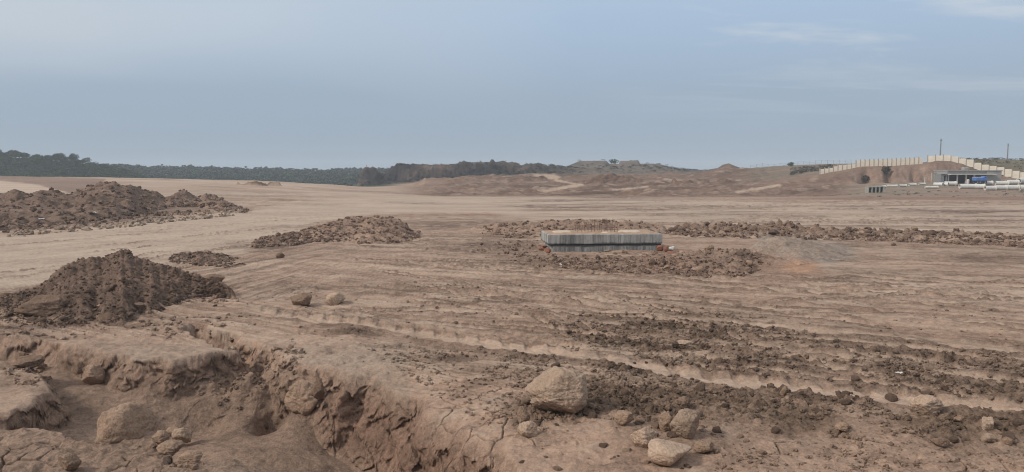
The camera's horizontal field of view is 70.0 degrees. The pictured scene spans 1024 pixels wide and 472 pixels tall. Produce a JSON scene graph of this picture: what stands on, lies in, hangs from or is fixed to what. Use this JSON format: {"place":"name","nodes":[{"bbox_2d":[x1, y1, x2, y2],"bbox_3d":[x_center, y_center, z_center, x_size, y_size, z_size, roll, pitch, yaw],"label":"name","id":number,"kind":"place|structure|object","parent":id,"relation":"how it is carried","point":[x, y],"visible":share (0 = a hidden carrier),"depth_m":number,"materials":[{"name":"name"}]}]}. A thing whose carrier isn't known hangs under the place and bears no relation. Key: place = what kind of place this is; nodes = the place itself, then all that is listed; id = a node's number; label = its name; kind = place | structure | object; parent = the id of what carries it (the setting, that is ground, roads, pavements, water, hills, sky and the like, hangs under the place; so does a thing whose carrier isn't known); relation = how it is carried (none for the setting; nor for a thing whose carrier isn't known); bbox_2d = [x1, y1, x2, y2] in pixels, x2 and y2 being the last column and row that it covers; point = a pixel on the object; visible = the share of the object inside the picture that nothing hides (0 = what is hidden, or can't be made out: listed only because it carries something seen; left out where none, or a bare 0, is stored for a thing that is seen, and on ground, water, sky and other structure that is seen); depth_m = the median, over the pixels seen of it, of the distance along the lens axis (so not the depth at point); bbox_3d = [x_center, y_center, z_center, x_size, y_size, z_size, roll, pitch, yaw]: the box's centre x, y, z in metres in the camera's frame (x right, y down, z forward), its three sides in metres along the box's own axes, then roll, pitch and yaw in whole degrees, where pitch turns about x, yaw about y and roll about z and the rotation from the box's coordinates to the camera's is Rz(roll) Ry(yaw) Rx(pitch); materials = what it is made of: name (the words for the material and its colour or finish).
{"place":"outdoors","nodes":[
{"label":"outdoors","id":0,"kind":"place"},
{"bbox_2d":[0,159,1023,471],"bbox_3d":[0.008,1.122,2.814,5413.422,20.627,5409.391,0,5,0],"label":"ground","id":1,"kind":"structure","parent":0,"point":[372,411],"depth_m":18.74,"materials":[{"name":"soil"}]},
{"bbox_2d":[15,351,28,359],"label":"stone","id":2,"kind":"object","parent":1,"relation":"on","point":[20,353],"visible":0.5,"depth_m":17.13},
{"bbox_2d":[12,355,44,367],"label":"boulder","id":3,"kind":"object","parent":1,"relation":"on","point":[31,361],"visible":0.98,"depth_m":15.50,"materials":[{"name":"stone"}]},
{"bbox_2d":[26,316,37,322],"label":"stone","id":4,"kind":"object","parent":1,"relation":"on","point":[32,318],"visible":0.78,"depth_m":19.53,"materials":[{"name":"stone"}]},
{"bbox_2d":[34,362,44,369],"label":"stone","id":5,"kind":"object","parent":1,"relation":"on","point":[41,366],"visible":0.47,"depth_m":16.46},
{"bbox_2d":[51,154,60,162],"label":"acacia tree","id":6,"kind":"object","parent":1,"relation":"on","point":[57,157],"visible":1,"depth_m":349.87,"materials":[{"name":"green plant"}]},
{"bbox_2d":[58,453,81,470],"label":"boulder","id":7,"kind":"object","parent":1,"relation":"on","point":[69,461],"visible":1,"depth_m":10.13,"materials":[{"name":"beige stone"}]},
{"bbox_2d":[68,153,78,159],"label":"acacia tree","id":8,"kind":"object","parent":1,"relation":"on","point":[72,156],"visible":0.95,"depth_m":355.05,"materials":[{"name":"green plant"}]},
{"bbox_2d":[0,152,147,177],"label":"ridge wood","id":9,"kind":"object","parent":1,"relation":"on","point":[50,167],"visible":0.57,"depth_m":338.76,"materials":[{"name":"plant"}]},
{"bbox_2d":[72,361,84,374],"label":"stone","id":10,"kind":"object","parent":1,"relation":"on","point":[78,366],"visible":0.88,"depth_m":16.32,"materials":[{"name":"stone"}]},
{"bbox_2d":[81,364,105,384],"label":"boulder","id":11,"kind":"object","parent":1,"relation":"on","point":[93,374],"visible":1,"depth_m":15.80,"materials":[{"name":"beige stone"}]},
{"bbox_2d":[101,312,112,319],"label":"stone","id":12,"kind":"object","parent":1,"relation":"on","point":[106,315],"visible":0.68,"depth_m":19.65,"materials":[{"name":"stone"}]},
{"bbox_2d":[0,249,235,326],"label":"dirt mound","id":13,"kind":"object","parent":1,"relation":"on","point":[129,264],"visible":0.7,"depth_m":22.33,"materials":[{"name":"soil"}]},
{"bbox_2d":[14,294,68,316],"bbox_3d":[-13.114,1.982,20.484,1.335,0.669,1.068,-1,5,-14],"label":"boulder","id":14,"kind":"object","parent":13,"relation":"on","point":[42,305],"visible":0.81,"depth_m":20.17,"materials":[{"name":"stone"}]},
{"bbox_2d":[0,181,237,228],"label":"dirt mound","id":15,"kind":"object","parent":1,"relation":"on","point":[25,212],"visible":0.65,"depth_m":65.78,"materials":[{"name":"soil"}]},
{"bbox_2d":[95,401,156,443],"bbox_3d":[-6.191,3.087,11.729,0.882,0.876,0.705,-2,5,-20],"label":"boulder","id":16,"kind":"object","parent":1,"relation":"on","point":[119,423],"visible":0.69,"depth_m":11.48,"materials":[{"name":"beige stone"}]},
{"bbox_2d":[133,302,144,309],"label":"stone","id":17,"kind":"object","parent":1,"relation":"on","point":[139,305],"visible":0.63,"depth_m":20.88,"materials":[{"name":"stone"}]},
{"bbox_2d":[152,430,169,443],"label":"stone","id":18,"kind":"object","parent":1,"relation":"on","point":[159,436],"visible":0.81,"depth_m":11.14,"materials":[{"name":"beige stone"}]},
{"bbox_2d":[156,439,184,455],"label":"boulder","id":19,"kind":"object","parent":1,"relation":"on","point":[170,447],"visible":0.96,"depth_m":10.82,"materials":[{"name":"beige stone"}]},
{"bbox_2d":[166,427,176,435],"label":"stone","id":20,"kind":"object","parent":1,"relation":"on","point":[169,430],"visible":0.34,"depth_m":14.40,"materials":[{"name":"beige stone"}]},
{"bbox_2d":[171,427,191,442],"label":"stone","id":21,"kind":"object","parent":1,"relation":"on","point":[184,435],"visible":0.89,"depth_m":13.90,"materials":[{"name":"stone"}]},
{"bbox_2d":[177,450,202,465],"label":"boulder","id":22,"kind":"object","parent":1,"relation":"on","point":[189,457],"visible":0.92,"depth_m":10.04,"materials":[{"name":"beige stone"}]},
{"bbox_2d":[170,251,240,266],"bbox_3d":[-13.684,1.117,32.950,4.141,0.699,6.116,-2,6,-26],"label":"dirt mound","id":23,"kind":"object","parent":1,"relation":"on","point":[210,258],"visible":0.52,"depth_m":32.64,"materials":[{"name":"soil"}]},
{"bbox_2d":[205,274,224,281],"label":"stone","id":24,"kind":"object","parent":1,"relation":"on","point":[217,277],"visible":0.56,"depth_m":25.84,"materials":[{"name":"stone"}]},
{"bbox_2d":[91,162,388,185],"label":"wood","id":25,"kind":"object","parent":1,"relation":"on","point":[342,176],"visible":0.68,"depth_m":475.07,"materials":[{"name":"green plant"}]},
{"bbox_2d":[235,181,281,185],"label":"dirt mound","id":26,"kind":"object","parent":1,"relation":"on","point":[257,183],"visible":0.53,"depth_m":139.49,"materials":[{"name":"soil"}]},
{"bbox_2d":[276,252,284,258],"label":"stone","id":27,"kind":"object","parent":1,"relation":"on","point":[280,255],"visible":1,"depth_m":34.08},
{"bbox_2d":[290,292,311,305],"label":"boulder","id":28,"kind":"object","parent":1,"relation":"on","point":[302,299],"visible":0.94,"depth_m":21.64,"materials":[{"name":"beige stone"}]},
{"bbox_2d":[284,379,325,414],"bbox_3d":[-4.203,3.306,14.961,0.799,0.751,0.640,1,5,14],"label":"boulder","id":29,"kind":"object","parent":1,"relation":"on","point":[300,398],"visible":0.84,"depth_m":14.71,"materials":[{"name":"beige stone"}]},
{"bbox_2d":[311,377,324,398],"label":"stone","id":30,"kind":"object","parent":1,"relation":"on","point":[317,391],"visible":1,"depth_m":14.11,"materials":[{"name":"stone"}]},
{"bbox_2d":[325,292,344,304],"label":"stone","id":31,"kind":"object","parent":1,"relation":"on","point":[335,298],"visible":0.97,"depth_m":22.03,"materials":[{"name":"stone"}]},
{"bbox_2d":[249,216,422,248],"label":"dirt mound","id":32,"kind":"object","parent":1,"relation":"on","point":[365,224],"visible":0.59,"depth_m":43.02,"materials":[{"name":"soil"}]},
{"bbox_2d":[413,177,514,185],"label":"spoil mound","id":33,"kind":"object","parent":1,"relation":"on","point":[475,178],"visible":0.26,"depth_m":202.82,"materials":[{"name":"soil"}]},
{"bbox_2d":[0,181,1023,471],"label":"loose clods","id":34,"kind":"object","parent":1,"relation":"on","point":[306,235],"visible":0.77,"depth_m":17.84,"materials":[{"name":"soil"}]},
{"bbox_2d":[517,406,529,422],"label":"stone","id":35,"kind":"object","parent":1,"relation":"on","point":[523,415],"visible":0.88,"depth_m":11.69,"materials":[{"name":"beige stone"}]},
{"bbox_2d":[520,399,530,404],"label":"stone","id":36,"kind":"object","parent":1,"relation":"on","point":[525,401],"visible":0.88,"depth_m":12.65,"materials":[{"name":"beige stone"}]},
{"bbox_2d":[517,421,537,437],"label":"boulder","id":37,"kind":"object","parent":1,"relation":"on","point":[527,429],"visible":1,"depth_m":11.13,"materials":[{"name":"stone"}]},
{"bbox_2d":[499,189,558,192],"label":"spoil mound","id":38,"kind":"object","parent":1,"relation":"on","point":[531,191],"visible":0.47,"depth_m":145.11,"materials":[{"name":"soil"}]},
{"bbox_2d":[360,159,705,186],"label":"cliff scrub","id":39,"kind":"object","parent":1,"relation":"on","point":[645,165],"visible":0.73,"depth_m":267.53,"materials":[{"name":"green plant"}]},
{"bbox_2d":[516,175,560,181],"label":"spoil mound","id":40,"kind":"object","parent":1,"relation":"on","point":[541,178],"visible":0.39,"depth_m":213.53,"materials":[{"name":"soil"}]},
{"bbox_2d":[525,366,587,413],"bbox_3d":[0.746,2.586,12.130,1.077,0.797,0.808,0,5,0],"label":"boulder","id":41,"kind":"object","parent":1,"relation":"on","point":[559,389],"visible":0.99,"depth_m":11.89,"materials":[{"name":"stone"}]},
{"bbox_2d":[552,466,561,470],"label":"stone","id":42,"kind":"object","parent":1,"relation":"on","point":[557,468],"visible":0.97,"depth_m":10.01,"materials":[{"name":"beige stone"}]},
{"bbox_2d":[470,218,665,236],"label":"dirt bank","id":43,"kind":"structure","parent":1,"relation":"on","point":[530,225],"depth_m":48.54,"materials":[{"name":"soil"}]},
{"bbox_2d":[589,412,597,418],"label":"stone","id":44,"kind":"object","parent":1,"relation":"on","point":[594,415],"visible":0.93,"depth_m":11.79,"materials":[{"name":"stone"}]},
{"bbox_2d":[541,220,661,251],"bbox_3d":[4.579,0.003,38.007,5.850,1.666,2.631,0,5,-5],"label":"concrete foundation","id":45,"kind":"object","parent":1,"relation":"on","point":[587,240],"visible":0.98,"depth_m":36.82,"materials":[{"name":"concrete"}]},
{"bbox_2d":[557,173,663,185],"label":"spoil mound","id":46,"kind":"object","parent":1,"relation":"on","point":[603,179],"visible":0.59,"depth_m":190.17,"materials":[{"name":"soil"}]},
{"bbox_2d":[614,410,633,425],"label":"stone","id":47,"kind":"object","parent":1,"relation":"on","point":[623,417],"visible":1,"depth_m":11.34,"materials":[{"name":"beige stone"}]},
{"bbox_2d":[621,388,629,394],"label":"stone","id":48,"kind":"object","parent":1,"relation":"on","point":[624,391],"visible":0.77,"depth_m":13.21,"materials":[{"name":"stone"}]},
{"bbox_2d":[630,426,657,447],"bbox_3d":[1.923,2.920,10.626,0.366,0.350,0.304,-3,6,-32],"label":"boulder","id":49,"kind":"object","parent":1,"relation":"on","point":[643,437],"visible":0.88,"depth_m":10.53,"materials":[{"name":"stone"}]},
{"bbox_2d":[651,422,659,428],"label":"stone","id":50,"kind":"object","parent":1,"relation":"on","point":[655,425],"visible":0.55,"depth_m":11.31,"materials":[{"name":"beige stone"}]},
{"bbox_2d":[538,248,784,278],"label":"dirt bank","id":51,"kind":"structure","parent":1,"relation":"on","point":[734,263],"depth_m":31.73,"materials":[{"name":"soil"}]},
{"bbox_2d":[658,411,672,431],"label":"stone","id":52,"kind":"object","parent":1,"relation":"on","point":[665,418],"visible":0.89,"depth_m":11.18,"materials":[{"name":"beige stone"}]},
{"bbox_2d":[665,403,673,410],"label":"stone","id":53,"kind":"object","parent":1,"relation":"on","point":[670,407],"visible":0.94,"depth_m":12.20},
{"bbox_2d":[648,438,691,465],"bbox_3d":[2.173,2.986,10.106,0.552,0.329,0.606,2,5,23],"label":"boulder","id":54,"kind":"object","parent":1,"relation":"on","point":[663,452],"visible":1,"depth_m":9.93,"materials":[{"name":"stone"}]},
{"bbox_2d":[666,431,678,437],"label":"stone","id":55,"kind":"object","parent":1,"relation":"on","point":[672,434],"visible":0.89,"depth_m":10.88,"materials":[{"name":"stone"}]},
{"bbox_2d":[677,396,690,406],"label":"stone","id":56,"kind":"object","parent":1,"relation":"on","point":[685,400],"visible":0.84,"depth_m":12.34,"materials":[{"name":"stone"}]},
{"bbox_2d":[670,408,700,438],"bbox_3d":[2.580,2.806,10.889,0.489,0.485,0.391,-1,5,-14],"label":"boulder","id":57,"kind":"object","parent":1,"relation":"on","point":[684,422],"visible":0.99,"depth_m":10.77,"materials":[{"name":"stone"}]},
{"bbox_2d":[678,340,693,345],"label":"stone","id":58,"kind":"object","parent":1,"relation":"on","point":[683,342],"visible":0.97,"depth_m":16.75,"materials":[{"name":"stone"}]},
{"bbox_2d":[695,383,704,390],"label":"stone","id":59,"kind":"object","parent":1,"relation":"on","point":[699,387],"visible":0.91,"depth_m":13.42,"materials":[{"name":"stone"}]},
{"bbox_2d":[693,441,713,452],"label":"boulder","id":60,"kind":"object","parent":1,"relation":"on","point":[703,446],"visible":1,"depth_m":10.32,"materials":[{"name":"beige stone"}]},
{"bbox_2d":[651,178,760,186],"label":"spoil mound","id":61,"kind":"object","parent":1,"relation":"on","point":[696,182],"visible":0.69,"depth_m":177.72,"materials":[{"name":"soil"}]},
{"bbox_2d":[704,245,713,250],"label":"stone","id":62,"kind":"object","parent":1,"relation":"on","point":[708,247],"visible":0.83,"depth_m":36.98,"materials":[{"name":"beige stone"}]},
{"bbox_2d":[712,426,721,432],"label":"stone","id":63,"kind":"object","parent":1,"relation":"on","point":[716,429],"visible":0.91,"depth_m":11.22,"materials":[{"name":"stone"}]},
{"bbox_2d":[718,168,793,175],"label":"spoil mound","id":64,"kind":"object","parent":1,"relation":"on","point":[753,171],"visible":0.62,"depth_m":213.06,"materials":[{"name":"soil"}]},
{"bbox_2d":[756,449,766,454],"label":"stone","id":65,"kind":"object","parent":1,"relation":"on","point":[762,452],"visible":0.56,"depth_m":10.43,"materials":[{"name":"beige stone"}]},
{"bbox_2d":[759,234,774,239],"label":"dirt mound","id":66,"kind":"object","parent":1,"relation":"on","point":[765,237],"visible":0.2,"depth_m":43.62,"materials":[{"name":"soil"}]},
{"bbox_2d":[771,426,780,433],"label":"stone","id":67,"kind":"object","parent":1,"relation":"on","point":[775,429],"visible":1,"depth_m":11.29,"materials":[{"name":"stone"}]},
{"bbox_2d":[780,386,788,395],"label":"stone","id":68,"kind":"object","parent":1,"relation":"on","point":[784,391],"visible":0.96,"depth_m":13.06,"materials":[{"name":"beige stone"}]},
{"bbox_2d":[750,160,846,168],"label":"wire fence","id":69,"kind":"object","parent":1,"relation":"on","point":[797,164],"visible":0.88,"depth_m":230.86,"materials":[{"name":"grey metal"}]},
{"bbox_2d":[748,236,860,264],"bbox_3d":[14.736,0.624,35.929,10.003,1.165,5.978,-4,6,-37],"label":"dirt mound","id":70,"kind":"object","parent":1,"relation":"on","point":[796,250],"visible":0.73,"depth_m":34.99,"materials":[{"name":"soil"}]},
{"bbox_2d":[834,422,847,432],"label":"stone","id":71,"kind":"object","parent":1,"relation":"on","point":[842,426],"visible":0.97,"depth_m":11.22,"materials":[{"name":"beige stone"}]},
{"bbox_2d":[837,355,852,362],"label":"stone","id":72,"kind":"object","parent":1,"relation":"on","point":[847,359],"visible":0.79,"depth_m":15.34,"materials":[{"name":"stone"}]},
{"bbox_2d":[840,390,849,398],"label":"stone","id":73,"kind":"object","parent":1,"relation":"on","point":[843,393],"visible":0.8,"depth_m":12.76,"materials":[{"name":"stone"}]},
{"bbox_2d":[840,398,851,404],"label":"stone","id":74,"kind":"object","parent":1,"relation":"on","point":[845,401],"visible":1,"depth_m":12.48,"materials":[{"name":"stone"}]},
{"bbox_2d":[670,218,1023,246],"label":"rubble berm","id":75,"kind":"structure","parent":1,"relation":"on","point":[819,231],"depth_m":45.26,"materials":[{"name":"soil"}]},
{"bbox_2d":[768,229,778,234],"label":"stone","id":76,"kind":"object","parent":75,"relation":"on","point":[773,231],"visible":0.94,"depth_m":44.48,"materials":[{"name":"stone"}]},
{"bbox_2d":[926,230,936,236],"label":"stone","id":77,"kind":"object","parent":75,"relation":"on","point":[930,232],"visible":0.68,"depth_m":43.56,"materials":[{"name":"stone"}]},
{"bbox_2d":[851,375,860,380],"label":"stone","id":78,"kind":"object","parent":1,"relation":"on","point":[855,378],"visible":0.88,"depth_m":14.05,"materials":[{"name":"stone"}]},
{"bbox_2d":[865,187,872,192],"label":"box culvert","id":79,"kind":"object","parent":1,"relation":"on","point":[868,189],"visible":0.95,"depth_m":129.43,"materials":[{"name":"grey concrete"}]},
{"bbox_2d":[819,156,922,174],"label":"boundary wall","id":80,"kind":"structure","parent":1,"relation":"on","point":[890,162],"depth_m":173.59,"materials":[{"name":"concrete"}]},
{"bbox_2d":[881,166,891,174],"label":"shrub","id":81,"kind":"object","parent":1,"relation":"on","point":[888,168],"visible":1,"depth_m":168.53,"materials":[{"name":"green plant"}]},
{"bbox_2d":[885,393,897,401],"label":"stone","id":82,"kind":"object","parent":1,"relation":"on","point":[890,397],"visible":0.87,"depth_m":12.80,"materials":[{"name":"stone"}]},
{"bbox_2d":[789,157,1023,196],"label":"hill scrub","id":83,"kind":"object","parent":1,"relation":"on","point":[800,170],"visible":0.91,"depth_m":187.94,"materials":[{"name":"green plant"}]},
{"bbox_2d":[909,394,943,414],"bbox_3d":[6.835,2.789,12.066,0.501,0.350,0.400,-2,6,-26],"label":"boulder","id":84,"kind":"object","parent":1,"relation":"on","point":[925,404],"visible":0.98,"depth_m":11.94,"materials":[{"name":"stone"}]},
{"bbox_2d":[924,173,936,182],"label":"yard wall","id":85,"kind":"structure","parent":1,"relation":"on","point":[932,178],"depth_m":160.40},
{"bbox_2d":[933,182,943,185],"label":"concrete pipe","id":86,"kind":"object","parent":1,"relation":"on","point":[938,184],"visible":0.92,"depth_m":151.86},
{"bbox_2d":[930,438,949,446],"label":"stone","id":87,"kind":"object","parent":1,"relation":"on","point":[941,442],"visible":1,"depth_m":10.63,"materials":[{"name":"stone"}]},
{"bbox_2d":[935,174,946,181],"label":"store shed","id":88,"kind":"structure","parent":1,"relation":"on","point":[940,177],"depth_m":156.44,"materials":[{"name":"grey metal"}]},
{"bbox_2d":[944,181,956,185],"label":"concrete pipe","id":89,"kind":"object","parent":1,"relation":"on","point":[952,183],"visible":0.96,"depth_m":152.25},
{"bbox_2d":[949,436,957,442],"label":"stone","id":90,"kind":"object","parent":1,"relation":"on","point":[953,439],"visible":1,"depth_m":10.78,"materials":[{"name":"stone"}]},
{"bbox_2d":[954,415,964,421],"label":"stone","id":91,"kind":"object","parent":1,"relation":"on","point":[960,418],"visible":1,"depth_m":11.52,"materials":[{"name":"beige stone"}]},
{"bbox_2d":[958,183,976,188],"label":"concrete pipe","id":92,"kind":"object","parent":1,"relation":"on","point":[966,186],"visible":0.98,"depth_m":142.18,"materials":[{"name":"concrete"}]},
{"bbox_2d":[933,167,1002,183],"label":"site hut","id":93,"kind":"object","parent":1,"relation":"on","point":[963,174],"visible":0.72,"depth_m":156.54,"materials":[{"name":"concrete"}]},
{"bbox_2d":[927,154,1023,177],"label":"boundary wall","id":94,"kind":"structure","parent":1,"relation":"on","point":[1011,173],"depth_m":170.47,"materials":[{"name":"concrete"}]},
{"bbox_2d":[971,176,986,183],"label":"blue truck","id":95,"kind":"object","parent":1,"relation":"on","point":[980,180],"visible":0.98,"depth_m":152.07,"materials":[{"name":"paint"}]},
{"bbox_2d":[974,184,984,188],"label":"concrete pipe","id":96,"kind":"object","parent":1,"relation":"on","point":[979,186],"visible":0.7,"depth_m":141.61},
{"bbox_2d":[982,416,993,430],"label":"stone","id":97,"kind":"object","parent":1,"relation":"on","point":[988,423],"visible":0.96,"depth_m":11.18,"materials":[{"name":"stone"}]},
{"bbox_2d":[980,433,996,441],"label":"stone","id":98,"kind":"object","parent":1,"relation":"on","point":[986,437],"visible":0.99,"depth_m":10.79,"materials":[{"name":"stone"}]},
{"bbox_2d":[984,185,996,189],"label":"concrete pipe","id":99,"kind":"object","parent":1,"relation":"on","point":[990,187],"visible":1,"depth_m":137.98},
{"bbox_2d":[995,181,1009,184],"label":"concrete pipe","id":100,"kind":"object","parent":1,"relation":"on","point":[1002,182],"visible":0.91,"depth_m":153.48,"materials":[{"name":"concrete"}]},
{"bbox_2d":[996,185,1008,189],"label":"concrete pipe","id":101,"kind":"object","parent":1,"relation":"on","point":[1002,187],"visible":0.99,"depth_m":138.51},
{"bbox_2d":[1002,436,1013,445],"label":"stone","id":102,"kind":"object","parent":1,"relation":"on","point":[1006,440],"visible":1,"depth_m":10.66,"materials":[{"name":"beige stone"}]},
{"bbox_2d":[1002,431,1016,439],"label":"stone","id":103,"kind":"object","parent":1,"relation":"on","point":[1010,434],"visible":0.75,"depth_m":10.78,"materials":[{"name":"stone"}]},
{"bbox_2d":[1006,180,1019,184],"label":"concrete pipe","id":104,"kind":"object","parent":1,"relation":"on","point":[1015,182],"visible":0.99,"depth_m":153.98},
{"bbox_2d":[1008,185,1020,189],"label":"concrete pipe","id":105,"kind":"object","parent":1,"relation":"on","point":[1014,187],"visible":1,"depth_m":138.50,"materials":[{"name":"concrete"}]},
{"bbox_2d":[1012,419,1023,426],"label":"stone","id":106,"kind":"object","parent":1,"relation":"on","point":[1017,422],"visible":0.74,"depth_m":11.36,"materials":[{"name":"stone"}]},
{"bbox_2d":[0,0,1023,170],"label":"sky","id":107,"kind":"structure","parent":0,"point":[295,84],"materials":[{"name":"blue"}]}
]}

